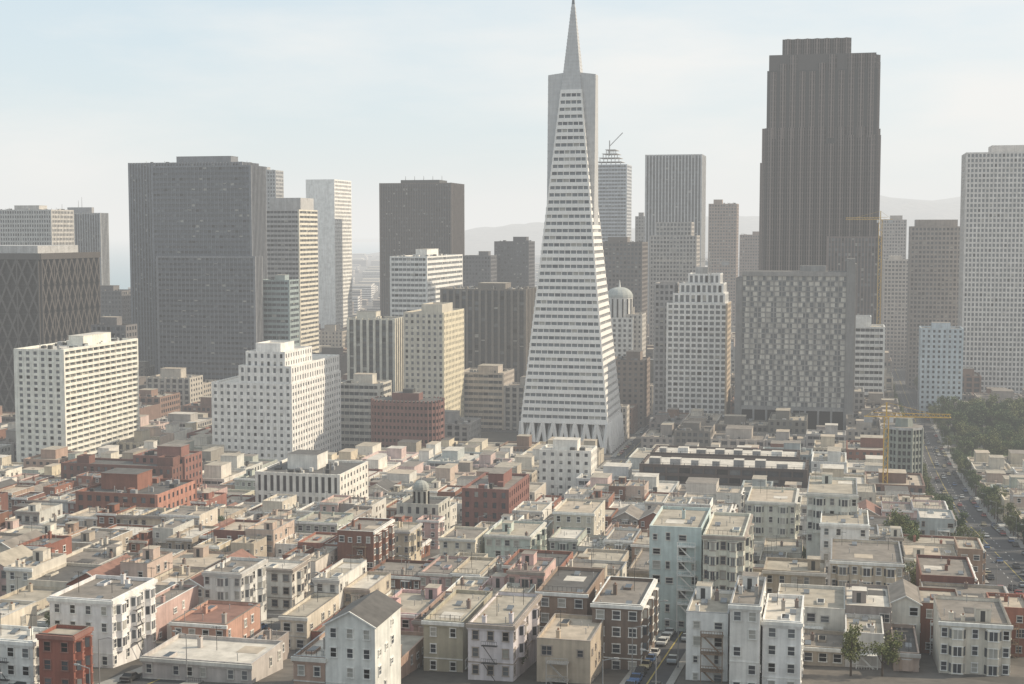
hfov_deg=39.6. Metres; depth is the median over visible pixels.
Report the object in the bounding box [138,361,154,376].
commercial building
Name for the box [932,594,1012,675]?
cream house
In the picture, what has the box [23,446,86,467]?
commercial building
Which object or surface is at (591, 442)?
commercial building
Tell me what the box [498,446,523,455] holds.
commercial building
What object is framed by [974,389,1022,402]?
commercial building
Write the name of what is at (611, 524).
row house
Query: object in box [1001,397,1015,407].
tree
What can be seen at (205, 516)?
row house
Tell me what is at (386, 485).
row house
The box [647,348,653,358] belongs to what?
commercial building
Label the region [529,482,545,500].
commercial building
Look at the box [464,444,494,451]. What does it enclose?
commercial building
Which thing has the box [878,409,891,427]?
commercial building
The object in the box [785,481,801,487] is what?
commercial building
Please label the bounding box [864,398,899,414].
commercial building
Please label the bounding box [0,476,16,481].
row house
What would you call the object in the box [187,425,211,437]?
commercial building
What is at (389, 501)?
row house
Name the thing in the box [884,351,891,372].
commercial building
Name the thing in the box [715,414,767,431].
commercial building
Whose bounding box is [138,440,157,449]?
commercial building
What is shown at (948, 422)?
tree
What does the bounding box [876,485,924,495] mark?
commercial building
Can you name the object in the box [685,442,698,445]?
commercial building
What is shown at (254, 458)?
commercial building
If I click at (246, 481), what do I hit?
row house
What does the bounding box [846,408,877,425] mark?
commercial building
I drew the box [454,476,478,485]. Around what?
commercial building
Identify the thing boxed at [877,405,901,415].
commercial building
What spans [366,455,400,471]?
commercial building
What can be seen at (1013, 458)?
commercial building
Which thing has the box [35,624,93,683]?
brick house
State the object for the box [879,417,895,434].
commercial building
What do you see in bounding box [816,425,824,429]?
commercial building
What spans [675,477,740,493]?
commercial building
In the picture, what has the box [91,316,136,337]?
office building
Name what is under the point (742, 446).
commercial building
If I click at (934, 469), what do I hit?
road
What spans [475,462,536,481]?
commercial building
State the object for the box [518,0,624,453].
pyramid skyscraper
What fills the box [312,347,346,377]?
commercial building
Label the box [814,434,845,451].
commercial building
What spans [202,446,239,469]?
commercial building
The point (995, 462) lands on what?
commercial building
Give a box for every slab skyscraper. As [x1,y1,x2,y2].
[128,156,258,364]
[151,165,266,374]
[156,256,263,379]
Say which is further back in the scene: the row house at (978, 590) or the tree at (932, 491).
the tree at (932, 491)
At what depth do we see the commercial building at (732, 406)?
864.85 m
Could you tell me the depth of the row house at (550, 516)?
475.83 m
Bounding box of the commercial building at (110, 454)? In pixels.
[100,451,118,458]
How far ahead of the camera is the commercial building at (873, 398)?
868.00 m
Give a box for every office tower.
[0,205,74,244]
[0,245,100,411]
[67,202,109,284]
[263,275,299,345]
[266,167,283,209]
[267,198,318,352]
[306,179,351,328]
[463,251,496,286]
[494,237,534,286]
[602,237,647,356]
[653,282,678,417]
[708,200,738,320]
[905,220,959,387]
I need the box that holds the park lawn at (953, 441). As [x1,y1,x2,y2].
[946,426,1007,456]
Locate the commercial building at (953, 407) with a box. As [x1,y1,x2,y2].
[935,401,970,421]
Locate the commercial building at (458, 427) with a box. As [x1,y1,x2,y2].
[445,410,480,440]
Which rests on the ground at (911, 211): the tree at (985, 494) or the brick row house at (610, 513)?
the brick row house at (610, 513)
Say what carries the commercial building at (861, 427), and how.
on the ground at (911, 211)
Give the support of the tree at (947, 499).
on the pavement at (990, 517)
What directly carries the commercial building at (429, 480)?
on the ground at (911, 211)
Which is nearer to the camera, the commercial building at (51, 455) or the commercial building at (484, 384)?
the commercial building at (51, 455)
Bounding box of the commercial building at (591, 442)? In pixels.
[582,439,603,464]
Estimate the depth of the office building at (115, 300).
1154.15 m
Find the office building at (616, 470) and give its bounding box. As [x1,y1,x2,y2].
[576,462,638,486]
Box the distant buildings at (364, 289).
[128,251,907,316]
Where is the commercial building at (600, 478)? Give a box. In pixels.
[584,473,612,486]
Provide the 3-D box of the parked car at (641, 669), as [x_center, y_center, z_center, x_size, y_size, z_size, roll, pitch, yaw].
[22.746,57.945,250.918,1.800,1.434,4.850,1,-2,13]
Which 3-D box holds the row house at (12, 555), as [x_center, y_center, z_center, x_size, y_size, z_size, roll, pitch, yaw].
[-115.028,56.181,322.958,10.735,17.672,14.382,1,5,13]
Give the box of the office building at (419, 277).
[390,249,462,316]
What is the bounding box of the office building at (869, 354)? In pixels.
[854,315,884,397]
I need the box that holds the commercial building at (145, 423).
[140,415,168,429]
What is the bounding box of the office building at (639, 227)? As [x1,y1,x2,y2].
[635,212,644,241]
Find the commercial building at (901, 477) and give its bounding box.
[864,468,925,492]
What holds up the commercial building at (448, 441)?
on the ground at (911, 211)
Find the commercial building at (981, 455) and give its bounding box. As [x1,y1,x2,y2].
[967,450,1005,476]
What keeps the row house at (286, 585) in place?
on the ground at (911, 211)
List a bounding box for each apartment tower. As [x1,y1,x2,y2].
[13,332,139,461]
[884,417,923,476]
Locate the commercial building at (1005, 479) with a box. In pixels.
[983,475,1008,507]
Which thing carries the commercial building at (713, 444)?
on the ground at (911, 211)
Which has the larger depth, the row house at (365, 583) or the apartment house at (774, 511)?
the apartment house at (774, 511)
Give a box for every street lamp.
[74,663,89,683]
[98,637,112,683]
[172,630,187,681]
[248,604,260,630]
[602,657,618,683]
[631,625,646,673]
[640,649,655,683]
[664,618,678,667]
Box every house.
[0,465,21,476]
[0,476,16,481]
[0,479,17,488]
[0,485,33,511]
[0,492,7,509]
[0,510,8,526]
[0,518,41,531]
[0,530,43,552]
[0,532,22,541]
[0,545,32,596]
[0,577,66,611]
[0,599,36,626]
[0,613,46,683]
[3,547,65,593]
[4,522,63,534]
[11,468,38,484]
[11,488,43,505]
[14,498,62,524]
[18,528,71,554]
[19,475,54,485]
[26,491,63,503]
[27,563,101,586]
[34,482,50,491]
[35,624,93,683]
[37,606,49,626]
[38,514,69,525]
[39,474,70,483]
[43,476,75,493]
[47,571,157,667]
[49,493,73,512]
[56,482,85,493]
[56,521,84,534]
[64,554,130,586]
[66,524,100,535]
[66,544,129,563]
[67,494,75,512]
[67,506,105,526]
[67,525,132,550]
[72,531,120,552]
[76,468,101,488]
[93,468,103,484]
[95,497,135,527]
[102,546,138,564]
[107,523,156,538]
[115,505,153,523]
[120,543,172,577]
[128,522,152,552]
[138,507,171,524]
[138,548,183,555]
[139,626,282,683]
[148,562,203,593]
[152,474,163,477]
[152,518,193,548]
[155,574,198,640]
[159,502,217,525]
[166,523,217,549]
[167,621,171,639]
[169,599,259,637]
[173,544,233,569]
[176,563,217,604]
[190,488,226,506]
[197,484,227,497]
[197,530,231,551]
[199,527,216,542]
[201,551,267,620]
[204,549,255,568]
[205,503,225,506]
[213,512,261,540]
[213,518,233,526]
[218,506,245,519]
[219,479,234,488]
[227,489,254,495]
[227,494,254,504]
[228,510,256,519]
[231,525,266,556]
[234,469,254,490]
[235,499,261,512]
[245,510,293,556]
[247,504,262,519]
[251,620,288,659]
[255,556,282,558]
[256,545,307,609]
[258,513,285,519]
[259,509,291,519]
[262,493,296,516]
[275,521,311,557]
[278,584,338,649]
[282,544,313,558]
[283,512,305,532]
[286,543,311,591]
[287,501,307,513]
[291,631,326,683]
[295,511,352,532]
[296,502,319,514]
[298,532,336,551]
[310,546,336,585]
[311,596,358,640]
[312,555,366,608]
[318,560,367,573]
[319,491,350,511]
[322,590,402,683]
[325,536,336,545]
[337,517,394,570]
[339,490,363,512]
[343,571,390,605]
[344,505,371,518]
[352,488,385,517]
[366,497,396,505]
[367,555,431,589]
[368,478,395,495]
[368,491,385,496]
[382,494,405,499]
[385,579,414,596]
[386,498,402,518]
[388,484,409,495]
[389,512,411,521]
[390,597,400,608]
[392,584,443,630]
[393,519,422,560]
[401,631,423,678]
[405,481,446,496]
[411,588,452,631]
[416,511,444,548]
[418,554,467,590]
[421,538,431,557]
[421,589,492,671]
[437,482,463,498]
[438,526,488,555]
[445,576,488,594]
[450,497,461,522]
[450,502,456,525]
[450,552,495,584]
[455,550,487,556]
[466,586,541,681]
[475,515,496,529]
[477,572,507,595]
[481,562,504,576]
[483,516,546,557]
[491,506,523,527]
[493,551,510,561]
[500,578,535,592]
[502,546,572,572]
[506,546,555,589]
[512,500,551,519]
[516,512,536,519]
[520,509,552,549]
[534,487,560,511]
[535,557,603,631]
[536,610,603,683]
[545,513,553,520]
[548,526,586,554]
[552,497,604,534]
[564,486,591,498]
[565,554,626,576]
[573,551,583,558]
[577,529,606,550]
[577,545,628,576]
[587,485,614,507]
[589,484,609,494]
[590,567,658,669]
[592,563,620,582]
[600,542,626,549]
[604,527,640,566]
[605,507,617,528]
[605,519,632,530]
[605,522,638,535]
[608,497,645,510]
[609,476,629,501]
[612,504,643,524]
[624,496,642,501]
[625,474,648,501]
[627,548,648,577]
[630,528,648,561]
[638,505,661,529]
[644,491,668,499]
[644,493,668,509]
[649,506,710,631]
[663,496,690,506]
[669,492,684,496]
[684,492,715,503]
[686,576,733,682]
[687,497,712,508]
[702,512,753,589]
[711,495,734,512]
[716,485,745,512]
[717,500,737,512]
[728,571,766,683]
[746,481,800,541]
[753,541,763,563]
[753,564,764,568]
[753,568,763,576]
[759,545,786,563]
[761,590,804,683]
[762,535,802,558]
[762,556,826,598]
[778,579,844,630]
[788,485,806,494]
[797,532,805,557]
[799,513,806,536]
[800,495,806,512]
[803,628,844,666]
[806,468,858,558]
[819,507,870,585]
[829,532,904,585]
[844,613,883,669]
[845,573,891,655]
[857,479,875,504]
[857,499,881,515]
[869,515,889,525]
[869,524,879,539]
[876,495,898,506]
[877,536,903,571]
[878,525,903,544]
[881,501,913,517]
[887,579,922,647]
[890,517,919,529]
[891,623,920,671]
[898,488,934,499]
[899,496,910,501]
[902,542,957,571]
[903,534,960,543]
[903,571,910,582]
[905,559,915,575]
[911,499,948,517]
[916,554,977,586]
[917,503,956,535]
[917,586,958,654]
[921,581,1008,597]
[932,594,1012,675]
[954,537,985,584]
[986,592,1023,657]
[1009,482,1023,526]
[1014,507,1023,536]
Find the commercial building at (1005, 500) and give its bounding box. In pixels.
[999,485,1023,522]
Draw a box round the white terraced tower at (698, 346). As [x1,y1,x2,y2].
[666,267,730,418]
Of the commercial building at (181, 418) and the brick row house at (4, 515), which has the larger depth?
the commercial building at (181, 418)
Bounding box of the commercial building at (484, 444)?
[462,438,502,451]
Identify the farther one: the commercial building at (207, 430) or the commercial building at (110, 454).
the commercial building at (207, 430)
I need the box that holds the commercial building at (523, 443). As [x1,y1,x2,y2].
[499,434,537,451]
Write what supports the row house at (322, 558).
on the ground at (911, 211)
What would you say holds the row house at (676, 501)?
on the ground at (911, 211)
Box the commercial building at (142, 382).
[139,376,146,388]
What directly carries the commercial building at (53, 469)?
on the ground at (911, 211)
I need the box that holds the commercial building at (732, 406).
[730,396,733,413]
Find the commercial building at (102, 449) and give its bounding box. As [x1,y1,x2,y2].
[95,445,124,458]
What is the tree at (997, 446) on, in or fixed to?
on the park lawn at (953, 441)
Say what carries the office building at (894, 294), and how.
on the ground at (911, 211)
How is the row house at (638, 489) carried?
on the ground at (911, 211)
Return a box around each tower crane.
[654,252,728,282]
[846,211,892,323]
[864,402,950,483]
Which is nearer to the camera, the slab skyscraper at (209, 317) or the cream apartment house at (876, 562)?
the cream apartment house at (876, 562)
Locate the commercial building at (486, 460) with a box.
[473,452,512,467]
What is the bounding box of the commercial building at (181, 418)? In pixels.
[150,412,211,426]
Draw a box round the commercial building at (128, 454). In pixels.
[121,448,146,458]
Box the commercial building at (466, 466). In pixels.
[458,460,479,472]
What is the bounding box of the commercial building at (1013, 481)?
[990,474,1023,510]
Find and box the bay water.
[109,233,379,288]
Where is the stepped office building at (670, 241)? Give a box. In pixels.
[649,222,699,344]
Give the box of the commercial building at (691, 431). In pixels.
[674,421,712,446]
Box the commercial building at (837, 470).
[809,464,865,483]
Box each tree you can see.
[44,612,49,625]
[841,622,868,675]
[867,630,904,676]
[883,508,916,531]
[883,512,910,525]
[889,517,910,533]
[897,518,919,529]
[903,529,919,540]
[904,561,915,585]
[923,465,928,482]
[924,475,934,490]
[925,487,937,495]
[927,406,939,416]
[929,493,954,504]
[933,416,945,430]
[936,395,958,428]
[936,398,952,423]
[937,421,946,435]
[940,425,950,443]
[941,436,951,450]
[945,410,969,443]
[945,416,962,440]
[951,399,969,411]
[951,524,975,536]
[952,402,967,418]
[953,435,964,450]
[953,449,963,467]
[953,451,968,465]
[954,421,977,448]
[955,440,973,456]
[955,510,968,535]
[956,456,972,481]
[958,406,978,426]
[960,458,968,478]
[963,402,988,427]
[964,469,976,489]
[965,416,983,427]
[965,431,976,450]
[965,436,981,456]
[966,425,979,448]
[967,398,981,417]
[967,476,973,492]
[969,473,982,496]
[972,529,984,543]
[974,429,992,437]
[975,428,1000,453]
[976,486,989,506]
[977,484,987,503]
[978,400,998,407]
[980,434,989,446]
[983,484,999,515]
[983,493,990,511]
[985,487,1008,518]
[986,392,999,420]
[989,435,1009,455]
[989,499,1004,521]
[991,401,1010,420]
[993,422,1013,439]
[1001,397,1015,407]
[1002,429,1021,442]
[1002,440,1019,454]
[1002,502,1021,533]
[1003,402,1021,425]
[1004,512,1019,535]
[1008,516,1021,539]
[1009,408,1023,418]
[1014,440,1023,449]
[1016,523,1023,543]
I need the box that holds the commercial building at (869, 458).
[847,455,882,466]
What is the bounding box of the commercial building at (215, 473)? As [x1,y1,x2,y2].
[202,461,245,485]
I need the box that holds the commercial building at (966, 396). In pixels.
[962,388,972,401]
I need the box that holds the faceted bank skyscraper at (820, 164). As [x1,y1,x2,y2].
[759,37,882,323]
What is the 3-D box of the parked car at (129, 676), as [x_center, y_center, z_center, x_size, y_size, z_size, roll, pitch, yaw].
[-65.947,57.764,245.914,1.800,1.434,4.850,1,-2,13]
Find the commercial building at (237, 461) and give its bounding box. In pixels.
[220,453,262,470]
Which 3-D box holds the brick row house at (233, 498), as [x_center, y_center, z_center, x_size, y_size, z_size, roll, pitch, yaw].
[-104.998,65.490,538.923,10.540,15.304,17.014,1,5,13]
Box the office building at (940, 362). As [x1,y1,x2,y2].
[917,322,963,416]
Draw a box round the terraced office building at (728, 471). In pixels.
[639,454,808,487]
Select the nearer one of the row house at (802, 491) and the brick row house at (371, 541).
the brick row house at (371, 541)
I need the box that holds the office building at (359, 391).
[341,373,391,445]
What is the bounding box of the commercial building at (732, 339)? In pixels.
[731,333,734,346]
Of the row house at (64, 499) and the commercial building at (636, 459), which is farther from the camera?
the commercial building at (636, 459)
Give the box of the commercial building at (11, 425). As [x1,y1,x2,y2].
[3,421,15,429]
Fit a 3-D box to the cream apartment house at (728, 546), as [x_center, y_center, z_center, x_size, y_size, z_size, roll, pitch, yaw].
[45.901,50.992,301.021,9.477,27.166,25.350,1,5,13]
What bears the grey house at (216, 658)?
on the ground at (911, 211)
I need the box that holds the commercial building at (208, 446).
[202,444,223,450]
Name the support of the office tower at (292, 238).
on the ground at (911, 211)
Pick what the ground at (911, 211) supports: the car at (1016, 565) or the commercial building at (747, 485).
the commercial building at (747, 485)
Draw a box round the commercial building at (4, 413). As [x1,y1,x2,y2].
[0,406,14,415]
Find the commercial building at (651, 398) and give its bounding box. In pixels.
[650,383,652,414]
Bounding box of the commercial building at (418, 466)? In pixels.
[395,461,434,473]
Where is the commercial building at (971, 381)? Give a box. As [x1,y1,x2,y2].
[962,367,980,392]
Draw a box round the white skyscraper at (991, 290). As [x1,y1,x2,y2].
[958,145,1023,393]
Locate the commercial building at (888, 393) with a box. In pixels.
[884,384,893,397]
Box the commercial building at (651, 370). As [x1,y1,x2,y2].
[650,359,652,382]
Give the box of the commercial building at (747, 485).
[741,475,772,512]
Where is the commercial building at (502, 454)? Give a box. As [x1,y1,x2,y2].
[495,451,514,459]
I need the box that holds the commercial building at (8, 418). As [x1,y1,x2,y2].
[1,413,14,422]
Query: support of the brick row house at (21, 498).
on the ground at (911, 211)
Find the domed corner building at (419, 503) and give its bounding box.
[396,478,449,532]
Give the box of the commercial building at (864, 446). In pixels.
[846,435,882,459]
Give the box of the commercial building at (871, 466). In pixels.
[846,462,882,474]
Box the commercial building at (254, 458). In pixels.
[244,454,277,467]
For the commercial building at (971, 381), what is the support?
on the ground at (911, 211)
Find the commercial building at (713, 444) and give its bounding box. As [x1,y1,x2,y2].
[711,442,732,447]
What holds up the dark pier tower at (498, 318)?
on the ground at (911, 211)
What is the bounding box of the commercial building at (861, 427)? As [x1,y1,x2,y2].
[846,419,878,439]
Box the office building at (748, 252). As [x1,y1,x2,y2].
[739,231,758,275]
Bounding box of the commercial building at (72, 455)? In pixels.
[64,451,83,461]
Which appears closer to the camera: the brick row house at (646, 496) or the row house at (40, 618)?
the row house at (40, 618)
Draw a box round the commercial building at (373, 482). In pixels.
[370,480,401,485]
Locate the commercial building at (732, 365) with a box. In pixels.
[731,359,734,373]
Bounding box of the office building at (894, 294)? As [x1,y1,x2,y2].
[882,256,907,367]
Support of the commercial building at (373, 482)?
on the ground at (911, 211)
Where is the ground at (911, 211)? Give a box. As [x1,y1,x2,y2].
[93,195,1023,683]
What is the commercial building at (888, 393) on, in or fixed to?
on the ground at (911, 211)
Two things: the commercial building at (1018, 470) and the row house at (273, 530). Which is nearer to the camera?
the row house at (273, 530)
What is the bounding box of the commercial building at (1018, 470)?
[1012,459,1023,474]
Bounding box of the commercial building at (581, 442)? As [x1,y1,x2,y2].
[580,441,598,466]
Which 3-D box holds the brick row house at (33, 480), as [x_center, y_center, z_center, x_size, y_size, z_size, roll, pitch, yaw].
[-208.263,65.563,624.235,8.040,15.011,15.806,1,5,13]
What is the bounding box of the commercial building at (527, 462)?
[514,455,538,481]
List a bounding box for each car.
[119,671,141,681]
[261,623,267,628]
[625,679,637,683]
[629,672,642,683]
[634,666,647,676]
[639,659,651,669]
[645,653,655,662]
[649,648,659,656]
[650,680,662,683]
[656,637,667,645]
[661,632,671,640]
[664,628,674,635]
[667,654,676,663]
[681,633,685,640]
[986,574,994,579]
[1008,584,1016,589]
[1012,563,1019,568]
[1018,581,1023,587]
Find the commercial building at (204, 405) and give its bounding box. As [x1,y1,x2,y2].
[182,396,211,416]
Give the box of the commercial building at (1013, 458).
[1004,449,1023,466]
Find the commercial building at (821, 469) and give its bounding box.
[812,464,862,474]
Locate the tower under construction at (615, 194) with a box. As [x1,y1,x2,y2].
[598,132,631,241]
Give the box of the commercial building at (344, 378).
[341,373,346,381]
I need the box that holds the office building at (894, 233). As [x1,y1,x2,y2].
[880,215,906,323]
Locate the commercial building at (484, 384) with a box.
[464,364,513,429]
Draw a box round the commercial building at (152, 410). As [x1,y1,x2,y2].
[139,402,159,420]
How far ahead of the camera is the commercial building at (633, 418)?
885.21 m
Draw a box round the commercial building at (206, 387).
[186,374,217,395]
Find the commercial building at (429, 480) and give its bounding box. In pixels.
[416,478,436,483]
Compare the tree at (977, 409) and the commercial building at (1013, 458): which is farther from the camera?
the tree at (977, 409)
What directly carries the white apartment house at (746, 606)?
on the ground at (911, 211)
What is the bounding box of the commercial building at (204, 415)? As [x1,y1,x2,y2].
[198,413,211,417]
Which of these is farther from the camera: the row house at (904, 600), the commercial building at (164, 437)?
the commercial building at (164, 437)
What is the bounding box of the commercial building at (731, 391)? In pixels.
[730,384,733,400]
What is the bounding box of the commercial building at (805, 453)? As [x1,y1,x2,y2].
[763,440,812,474]
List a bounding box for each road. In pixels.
[117,425,648,683]
[267,611,684,631]
[339,448,957,470]
[481,430,982,447]
[638,631,685,683]
[650,415,985,426]
[892,368,1023,593]
[896,391,917,392]
[952,496,978,498]
[965,522,1004,525]
[984,584,1023,588]
[985,548,1023,551]
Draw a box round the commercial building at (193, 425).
[184,421,208,430]
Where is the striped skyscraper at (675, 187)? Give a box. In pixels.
[645,154,705,322]
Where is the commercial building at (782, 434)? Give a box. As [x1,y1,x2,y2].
[766,429,805,447]
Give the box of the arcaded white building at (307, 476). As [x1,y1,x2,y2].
[255,449,367,503]
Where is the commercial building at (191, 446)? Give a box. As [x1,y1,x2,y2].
[167,440,201,450]
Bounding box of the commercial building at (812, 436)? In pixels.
[806,423,845,449]
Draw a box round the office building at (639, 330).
[626,307,645,356]
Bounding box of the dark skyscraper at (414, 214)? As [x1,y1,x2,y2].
[379,176,464,315]
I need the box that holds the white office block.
[211,340,340,461]
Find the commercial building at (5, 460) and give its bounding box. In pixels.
[0,455,23,468]
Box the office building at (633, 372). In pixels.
[615,350,649,427]
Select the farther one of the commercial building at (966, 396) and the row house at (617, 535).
the commercial building at (966, 396)
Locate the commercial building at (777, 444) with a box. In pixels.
[770,440,813,450]
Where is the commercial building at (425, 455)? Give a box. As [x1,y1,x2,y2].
[403,448,436,465]
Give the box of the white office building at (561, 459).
[539,437,596,494]
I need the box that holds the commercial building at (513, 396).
[504,376,525,429]
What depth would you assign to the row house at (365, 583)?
301.44 m
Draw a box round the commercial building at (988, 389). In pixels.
[971,387,1014,398]
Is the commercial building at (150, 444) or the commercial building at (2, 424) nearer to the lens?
the commercial building at (150, 444)
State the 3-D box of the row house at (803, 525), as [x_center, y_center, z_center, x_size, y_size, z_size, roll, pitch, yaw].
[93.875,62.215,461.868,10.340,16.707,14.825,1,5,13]
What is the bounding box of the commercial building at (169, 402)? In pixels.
[139,388,179,417]
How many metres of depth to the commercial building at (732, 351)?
1083.82 m
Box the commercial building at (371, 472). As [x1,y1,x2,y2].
[368,469,382,476]
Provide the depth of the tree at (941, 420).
879.55 m
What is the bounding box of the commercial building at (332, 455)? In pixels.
[328,452,336,459]
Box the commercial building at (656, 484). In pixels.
[627,472,678,492]
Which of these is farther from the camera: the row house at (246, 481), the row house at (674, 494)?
the row house at (246, 481)
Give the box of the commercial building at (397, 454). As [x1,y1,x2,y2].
[361,446,418,463]
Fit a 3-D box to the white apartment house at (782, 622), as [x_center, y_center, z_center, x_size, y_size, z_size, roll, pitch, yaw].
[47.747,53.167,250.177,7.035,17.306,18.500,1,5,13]
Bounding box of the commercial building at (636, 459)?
[625,453,649,469]
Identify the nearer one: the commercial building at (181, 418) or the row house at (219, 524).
the row house at (219, 524)
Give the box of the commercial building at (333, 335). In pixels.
[319,324,346,347]
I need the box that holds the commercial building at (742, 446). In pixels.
[737,445,751,447]
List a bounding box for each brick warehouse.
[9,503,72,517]
[61,454,182,478]
[75,468,196,511]
[133,443,201,484]
[462,467,528,526]
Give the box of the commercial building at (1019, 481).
[995,479,1023,517]
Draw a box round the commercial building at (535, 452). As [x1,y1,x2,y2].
[512,445,544,462]
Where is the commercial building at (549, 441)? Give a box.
[526,437,554,450]
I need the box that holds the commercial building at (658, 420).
[649,412,684,428]
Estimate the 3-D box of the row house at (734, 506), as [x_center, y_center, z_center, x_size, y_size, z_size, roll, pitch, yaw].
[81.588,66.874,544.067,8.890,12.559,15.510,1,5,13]
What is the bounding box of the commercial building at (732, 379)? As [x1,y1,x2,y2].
[730,373,734,389]
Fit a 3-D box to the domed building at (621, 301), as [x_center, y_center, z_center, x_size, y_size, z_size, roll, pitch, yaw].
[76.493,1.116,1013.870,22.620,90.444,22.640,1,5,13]
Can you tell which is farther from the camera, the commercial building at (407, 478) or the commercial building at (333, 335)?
the commercial building at (333, 335)
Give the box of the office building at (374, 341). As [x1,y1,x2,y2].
[347,310,403,392]
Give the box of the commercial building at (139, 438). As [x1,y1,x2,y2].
[117,429,159,450]
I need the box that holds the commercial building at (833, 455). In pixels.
[811,446,846,472]
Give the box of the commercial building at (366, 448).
[355,442,386,454]
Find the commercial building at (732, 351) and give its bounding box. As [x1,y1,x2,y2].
[731,342,734,358]
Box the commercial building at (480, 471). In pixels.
[474,468,494,475]
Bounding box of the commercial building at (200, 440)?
[182,434,211,446]
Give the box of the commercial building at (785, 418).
[768,408,807,433]
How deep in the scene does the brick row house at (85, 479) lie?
612.50 m
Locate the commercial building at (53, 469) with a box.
[39,463,60,478]
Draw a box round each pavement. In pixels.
[98,417,652,683]
[620,631,685,683]
[915,388,1023,582]
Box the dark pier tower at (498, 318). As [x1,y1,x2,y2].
[440,282,536,381]
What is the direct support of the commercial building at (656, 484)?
on the ground at (911, 211)
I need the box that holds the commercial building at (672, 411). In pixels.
[655,407,688,417]
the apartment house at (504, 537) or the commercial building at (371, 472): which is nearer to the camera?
the apartment house at (504, 537)
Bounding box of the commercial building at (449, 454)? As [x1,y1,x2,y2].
[427,446,481,466]
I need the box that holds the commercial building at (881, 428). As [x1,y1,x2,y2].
[880,417,893,434]
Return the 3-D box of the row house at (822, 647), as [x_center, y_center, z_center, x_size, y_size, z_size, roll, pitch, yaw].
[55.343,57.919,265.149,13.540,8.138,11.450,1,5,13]
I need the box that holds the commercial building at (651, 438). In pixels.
[641,422,675,447]
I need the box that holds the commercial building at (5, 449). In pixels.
[0,444,11,461]
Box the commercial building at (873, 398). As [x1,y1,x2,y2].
[864,392,898,405]
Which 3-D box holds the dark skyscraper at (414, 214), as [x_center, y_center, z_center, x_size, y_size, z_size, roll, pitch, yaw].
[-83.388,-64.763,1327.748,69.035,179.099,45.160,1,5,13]
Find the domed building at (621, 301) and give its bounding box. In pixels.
[608,280,633,356]
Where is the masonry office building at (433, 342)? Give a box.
[403,302,464,416]
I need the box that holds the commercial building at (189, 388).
[146,367,202,411]
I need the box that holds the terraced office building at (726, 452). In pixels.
[650,445,799,459]
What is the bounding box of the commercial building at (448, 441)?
[441,437,467,446]
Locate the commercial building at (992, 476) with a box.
[976,470,1012,492]
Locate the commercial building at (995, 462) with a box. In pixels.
[971,455,1012,485]
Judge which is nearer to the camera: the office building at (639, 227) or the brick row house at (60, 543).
the brick row house at (60, 543)
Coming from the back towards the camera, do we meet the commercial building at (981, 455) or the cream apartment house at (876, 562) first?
the commercial building at (981, 455)
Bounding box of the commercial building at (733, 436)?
[710,425,767,448]
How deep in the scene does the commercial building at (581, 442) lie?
751.61 m
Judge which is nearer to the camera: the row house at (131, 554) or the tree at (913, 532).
the row house at (131, 554)
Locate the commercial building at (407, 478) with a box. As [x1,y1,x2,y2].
[368,469,427,486]
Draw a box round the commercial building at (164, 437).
[149,426,173,444]
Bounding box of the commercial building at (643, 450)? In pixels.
[628,444,667,458]
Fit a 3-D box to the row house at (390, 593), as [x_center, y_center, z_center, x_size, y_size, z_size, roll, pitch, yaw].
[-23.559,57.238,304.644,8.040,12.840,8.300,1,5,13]
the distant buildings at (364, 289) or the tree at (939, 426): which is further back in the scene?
the distant buildings at (364, 289)
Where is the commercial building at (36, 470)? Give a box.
[22,467,43,473]
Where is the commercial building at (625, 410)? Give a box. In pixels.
[620,404,628,439]
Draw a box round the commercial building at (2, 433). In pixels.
[0,428,7,439]
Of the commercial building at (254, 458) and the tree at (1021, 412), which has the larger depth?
the tree at (1021, 412)
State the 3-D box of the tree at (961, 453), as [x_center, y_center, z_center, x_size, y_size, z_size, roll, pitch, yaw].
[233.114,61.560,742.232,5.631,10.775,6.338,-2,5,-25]
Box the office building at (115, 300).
[100,285,130,323]
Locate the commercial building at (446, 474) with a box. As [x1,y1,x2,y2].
[423,465,465,484]
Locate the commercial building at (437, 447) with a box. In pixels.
[418,441,446,454]
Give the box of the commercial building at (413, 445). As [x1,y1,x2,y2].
[386,439,425,451]
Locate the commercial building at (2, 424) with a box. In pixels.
[0,422,7,427]
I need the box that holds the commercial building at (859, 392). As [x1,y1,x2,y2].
[854,387,864,410]
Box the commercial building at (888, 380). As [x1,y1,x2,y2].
[884,368,892,388]
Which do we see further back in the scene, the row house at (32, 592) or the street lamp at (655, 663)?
the row house at (32, 592)
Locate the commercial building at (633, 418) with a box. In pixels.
[622,404,637,433]
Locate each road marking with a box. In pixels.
[647,632,681,683]
[892,369,1022,581]
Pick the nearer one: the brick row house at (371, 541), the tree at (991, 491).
the brick row house at (371, 541)
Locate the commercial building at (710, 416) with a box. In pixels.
[684,408,721,419]
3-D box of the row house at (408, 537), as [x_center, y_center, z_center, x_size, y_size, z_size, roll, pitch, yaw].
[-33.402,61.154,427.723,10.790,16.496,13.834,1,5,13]
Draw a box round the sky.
[0,0,1023,232]
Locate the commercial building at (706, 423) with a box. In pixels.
[679,416,717,433]
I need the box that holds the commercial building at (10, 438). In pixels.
[0,428,16,461]
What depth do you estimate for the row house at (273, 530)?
399.47 m
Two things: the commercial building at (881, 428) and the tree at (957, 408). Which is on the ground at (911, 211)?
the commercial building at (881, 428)
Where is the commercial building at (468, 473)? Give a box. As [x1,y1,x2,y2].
[445,463,475,475]
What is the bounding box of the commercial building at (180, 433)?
[161,423,192,439]
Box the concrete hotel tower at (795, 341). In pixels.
[734,258,856,430]
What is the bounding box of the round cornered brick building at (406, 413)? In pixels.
[371,388,444,446]
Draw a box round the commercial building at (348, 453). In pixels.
[337,448,367,459]

